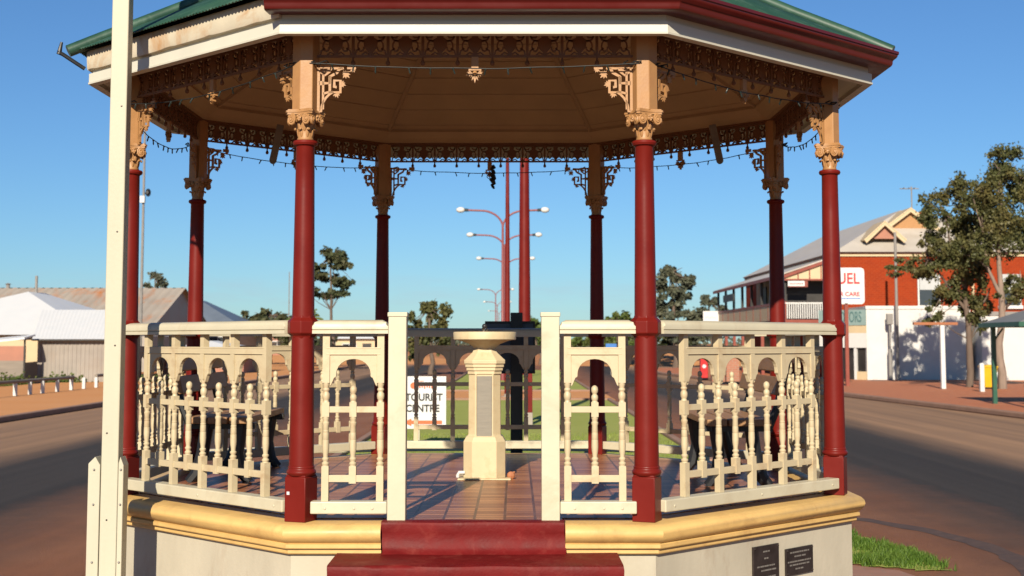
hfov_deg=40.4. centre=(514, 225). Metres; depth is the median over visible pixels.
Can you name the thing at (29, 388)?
bollard
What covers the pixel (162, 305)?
shed
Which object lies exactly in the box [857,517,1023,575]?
curb
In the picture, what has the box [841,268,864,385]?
fuel sign
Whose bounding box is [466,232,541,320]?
street lamp
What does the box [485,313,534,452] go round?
information sign
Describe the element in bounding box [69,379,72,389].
bollard
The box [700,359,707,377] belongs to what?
litter bin
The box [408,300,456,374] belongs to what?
bushy tree
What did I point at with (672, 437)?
kerb
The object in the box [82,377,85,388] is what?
bollard
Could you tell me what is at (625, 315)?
round tree
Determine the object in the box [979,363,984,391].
bollard
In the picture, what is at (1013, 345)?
store building
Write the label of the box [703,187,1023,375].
hotel
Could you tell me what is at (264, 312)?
dark tree
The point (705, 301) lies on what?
gum
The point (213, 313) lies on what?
house
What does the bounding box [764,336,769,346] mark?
shop window
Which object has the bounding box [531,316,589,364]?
tree
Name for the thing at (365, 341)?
house
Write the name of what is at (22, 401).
footpath
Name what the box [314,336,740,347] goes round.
distant scrub
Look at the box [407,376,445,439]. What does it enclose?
tourist sign
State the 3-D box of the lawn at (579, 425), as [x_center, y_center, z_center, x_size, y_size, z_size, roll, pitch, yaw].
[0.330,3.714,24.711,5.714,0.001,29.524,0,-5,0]
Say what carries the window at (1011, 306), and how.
in the hotel
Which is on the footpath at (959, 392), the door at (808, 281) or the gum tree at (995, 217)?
the gum tree at (995, 217)
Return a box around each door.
[362,343,370,346]
[763,287,766,321]
[790,304,794,319]
[805,281,811,319]
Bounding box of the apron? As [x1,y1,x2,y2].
[852,565,913,575]
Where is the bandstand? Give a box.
[56,0,898,575]
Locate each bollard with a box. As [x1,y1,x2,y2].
[13,383,17,395]
[28,382,31,394]
[40,381,44,392]
[55,380,59,391]
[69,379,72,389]
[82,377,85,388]
[94,377,97,387]
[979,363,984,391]
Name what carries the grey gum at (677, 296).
on the ground at (465, 356)
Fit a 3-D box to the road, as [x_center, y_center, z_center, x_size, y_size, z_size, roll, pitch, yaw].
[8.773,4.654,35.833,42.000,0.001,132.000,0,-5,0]
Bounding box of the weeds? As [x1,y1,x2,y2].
[0,371,168,385]
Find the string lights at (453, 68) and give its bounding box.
[131,60,839,176]
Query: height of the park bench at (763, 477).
0.922 m
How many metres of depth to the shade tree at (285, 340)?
87.57 m
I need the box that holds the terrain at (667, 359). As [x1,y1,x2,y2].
[272,353,740,365]
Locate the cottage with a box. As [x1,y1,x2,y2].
[0,276,144,383]
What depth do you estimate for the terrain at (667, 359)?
105.98 m
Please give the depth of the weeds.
52.85 m
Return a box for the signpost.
[913,322,957,388]
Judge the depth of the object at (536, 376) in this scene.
53.90 m
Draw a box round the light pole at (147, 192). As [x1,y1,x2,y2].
[139,123,150,374]
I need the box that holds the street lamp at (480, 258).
[476,257,534,261]
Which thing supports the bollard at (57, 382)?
on the footpath at (22, 401)
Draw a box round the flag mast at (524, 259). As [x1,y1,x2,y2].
[519,158,532,424]
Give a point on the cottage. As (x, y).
(67, 339)
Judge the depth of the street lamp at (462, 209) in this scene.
60.22 m
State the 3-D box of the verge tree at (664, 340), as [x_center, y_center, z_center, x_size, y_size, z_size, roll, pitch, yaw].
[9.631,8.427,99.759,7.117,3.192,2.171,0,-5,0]
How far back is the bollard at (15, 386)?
39.75 m
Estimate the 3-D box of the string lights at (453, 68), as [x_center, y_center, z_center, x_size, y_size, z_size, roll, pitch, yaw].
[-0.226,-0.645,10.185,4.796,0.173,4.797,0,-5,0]
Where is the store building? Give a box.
[972,312,1023,379]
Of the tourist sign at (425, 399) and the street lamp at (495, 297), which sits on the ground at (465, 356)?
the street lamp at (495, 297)
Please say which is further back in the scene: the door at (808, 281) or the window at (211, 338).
the window at (211, 338)
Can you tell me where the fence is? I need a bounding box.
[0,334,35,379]
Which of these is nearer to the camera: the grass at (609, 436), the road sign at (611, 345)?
the grass at (609, 436)
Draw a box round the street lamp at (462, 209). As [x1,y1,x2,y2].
[456,207,548,379]
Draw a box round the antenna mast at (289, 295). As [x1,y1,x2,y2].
[288,272,289,317]
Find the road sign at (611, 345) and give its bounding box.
[606,344,616,346]
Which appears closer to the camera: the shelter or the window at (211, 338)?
the shelter
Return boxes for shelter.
[978,310,1023,403]
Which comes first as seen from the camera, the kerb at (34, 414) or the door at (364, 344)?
the kerb at (34, 414)
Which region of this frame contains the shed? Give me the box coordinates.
[0,283,206,371]
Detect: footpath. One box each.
[0,364,358,415]
[657,368,1023,411]
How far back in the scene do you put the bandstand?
8.48 m
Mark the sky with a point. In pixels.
(953, 90)
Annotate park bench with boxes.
[177,358,284,481]
[680,358,790,485]
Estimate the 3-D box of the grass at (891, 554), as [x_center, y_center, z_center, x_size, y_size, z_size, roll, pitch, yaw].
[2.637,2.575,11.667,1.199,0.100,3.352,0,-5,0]
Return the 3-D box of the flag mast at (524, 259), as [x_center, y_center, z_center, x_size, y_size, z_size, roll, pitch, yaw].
[0.193,-0.762,28.158,0.322,9.520,0.244,0,-5,0]
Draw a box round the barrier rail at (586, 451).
[210,446,711,460]
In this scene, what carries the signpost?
on the footpath at (959, 392)
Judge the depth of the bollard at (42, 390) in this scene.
41.74 m
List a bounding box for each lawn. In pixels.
[346,400,945,570]
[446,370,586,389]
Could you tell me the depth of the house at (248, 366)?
69.85 m
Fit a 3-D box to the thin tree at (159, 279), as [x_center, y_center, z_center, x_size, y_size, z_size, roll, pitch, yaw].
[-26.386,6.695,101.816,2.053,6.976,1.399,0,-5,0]
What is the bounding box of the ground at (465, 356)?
[0,344,738,409]
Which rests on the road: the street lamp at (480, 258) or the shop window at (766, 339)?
the street lamp at (480, 258)
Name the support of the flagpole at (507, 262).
on the path
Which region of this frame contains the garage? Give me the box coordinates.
[818,306,969,379]
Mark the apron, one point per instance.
(864, 571)
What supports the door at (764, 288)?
in the hotel
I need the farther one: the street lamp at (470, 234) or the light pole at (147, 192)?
the street lamp at (470, 234)
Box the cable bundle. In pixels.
[487,165,495,188]
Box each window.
[209,336,222,341]
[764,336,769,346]
[917,274,941,305]
[998,274,1022,308]
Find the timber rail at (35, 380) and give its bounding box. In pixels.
[0,376,74,384]
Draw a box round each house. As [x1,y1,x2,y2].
[164,341,255,372]
[203,301,255,345]
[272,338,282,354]
[336,337,374,346]
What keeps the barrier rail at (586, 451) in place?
on the lawn at (579, 425)
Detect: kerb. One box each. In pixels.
[0,364,365,422]
[331,370,712,460]
[657,371,1023,418]
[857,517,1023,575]
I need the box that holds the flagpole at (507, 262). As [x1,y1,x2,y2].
[501,158,510,396]
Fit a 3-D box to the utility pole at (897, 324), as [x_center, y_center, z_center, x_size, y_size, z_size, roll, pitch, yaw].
[15.493,3.257,56.421,0.140,6.000,0.133,0,-5,0]
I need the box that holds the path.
[446,391,614,399]
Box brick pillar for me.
[725,358,738,381]
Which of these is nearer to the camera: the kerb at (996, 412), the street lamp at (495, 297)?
the kerb at (996, 412)
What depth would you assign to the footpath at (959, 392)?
43.35 m
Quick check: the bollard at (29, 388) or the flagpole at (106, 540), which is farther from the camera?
the bollard at (29, 388)
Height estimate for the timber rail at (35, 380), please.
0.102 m
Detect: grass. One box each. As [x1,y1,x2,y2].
[348,432,688,458]
[852,527,956,570]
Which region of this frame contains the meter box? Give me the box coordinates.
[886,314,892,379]
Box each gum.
[656,264,711,367]
[695,294,728,345]
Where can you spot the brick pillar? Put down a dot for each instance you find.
(733, 365)
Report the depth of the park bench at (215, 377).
9.86 m
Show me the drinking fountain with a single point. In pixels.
(484, 448)
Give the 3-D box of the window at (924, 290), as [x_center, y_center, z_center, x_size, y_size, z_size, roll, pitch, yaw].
[17.873,2.841,60.024,1.050,1.490,0.190,0,-5,0]
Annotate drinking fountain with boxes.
[453,324,515,479]
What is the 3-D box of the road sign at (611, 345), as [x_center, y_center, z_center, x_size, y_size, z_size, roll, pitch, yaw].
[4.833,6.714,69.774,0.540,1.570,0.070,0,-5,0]
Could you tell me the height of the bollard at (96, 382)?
0.380 m
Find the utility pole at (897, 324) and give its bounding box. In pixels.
[894,232,899,379]
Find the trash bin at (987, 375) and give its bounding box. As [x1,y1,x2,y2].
[977,365,997,388]
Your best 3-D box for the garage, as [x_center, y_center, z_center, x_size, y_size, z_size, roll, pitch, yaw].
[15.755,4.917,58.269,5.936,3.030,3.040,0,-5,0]
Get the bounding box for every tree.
[143,270,168,287]
[241,307,291,362]
[254,315,337,345]
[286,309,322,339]
[314,245,355,344]
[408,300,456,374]
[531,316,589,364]
[604,310,633,346]
[630,337,697,345]
[884,170,995,386]
[956,141,1023,388]
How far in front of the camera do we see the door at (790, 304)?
69.37 m
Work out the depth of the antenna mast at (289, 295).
90.01 m
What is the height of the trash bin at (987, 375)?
0.790 m
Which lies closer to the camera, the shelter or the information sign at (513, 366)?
the information sign at (513, 366)
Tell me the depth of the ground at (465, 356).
140.45 m
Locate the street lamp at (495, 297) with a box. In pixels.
[477,288,513,320]
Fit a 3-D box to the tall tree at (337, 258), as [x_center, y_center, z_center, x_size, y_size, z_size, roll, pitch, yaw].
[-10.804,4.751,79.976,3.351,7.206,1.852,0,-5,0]
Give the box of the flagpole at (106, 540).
[86,0,132,575]
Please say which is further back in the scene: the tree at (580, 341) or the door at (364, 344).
the door at (364, 344)
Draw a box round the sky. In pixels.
[0,0,1023,343]
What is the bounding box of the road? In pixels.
[0,365,1023,575]
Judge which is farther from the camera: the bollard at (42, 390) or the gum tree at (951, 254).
the gum tree at (951, 254)

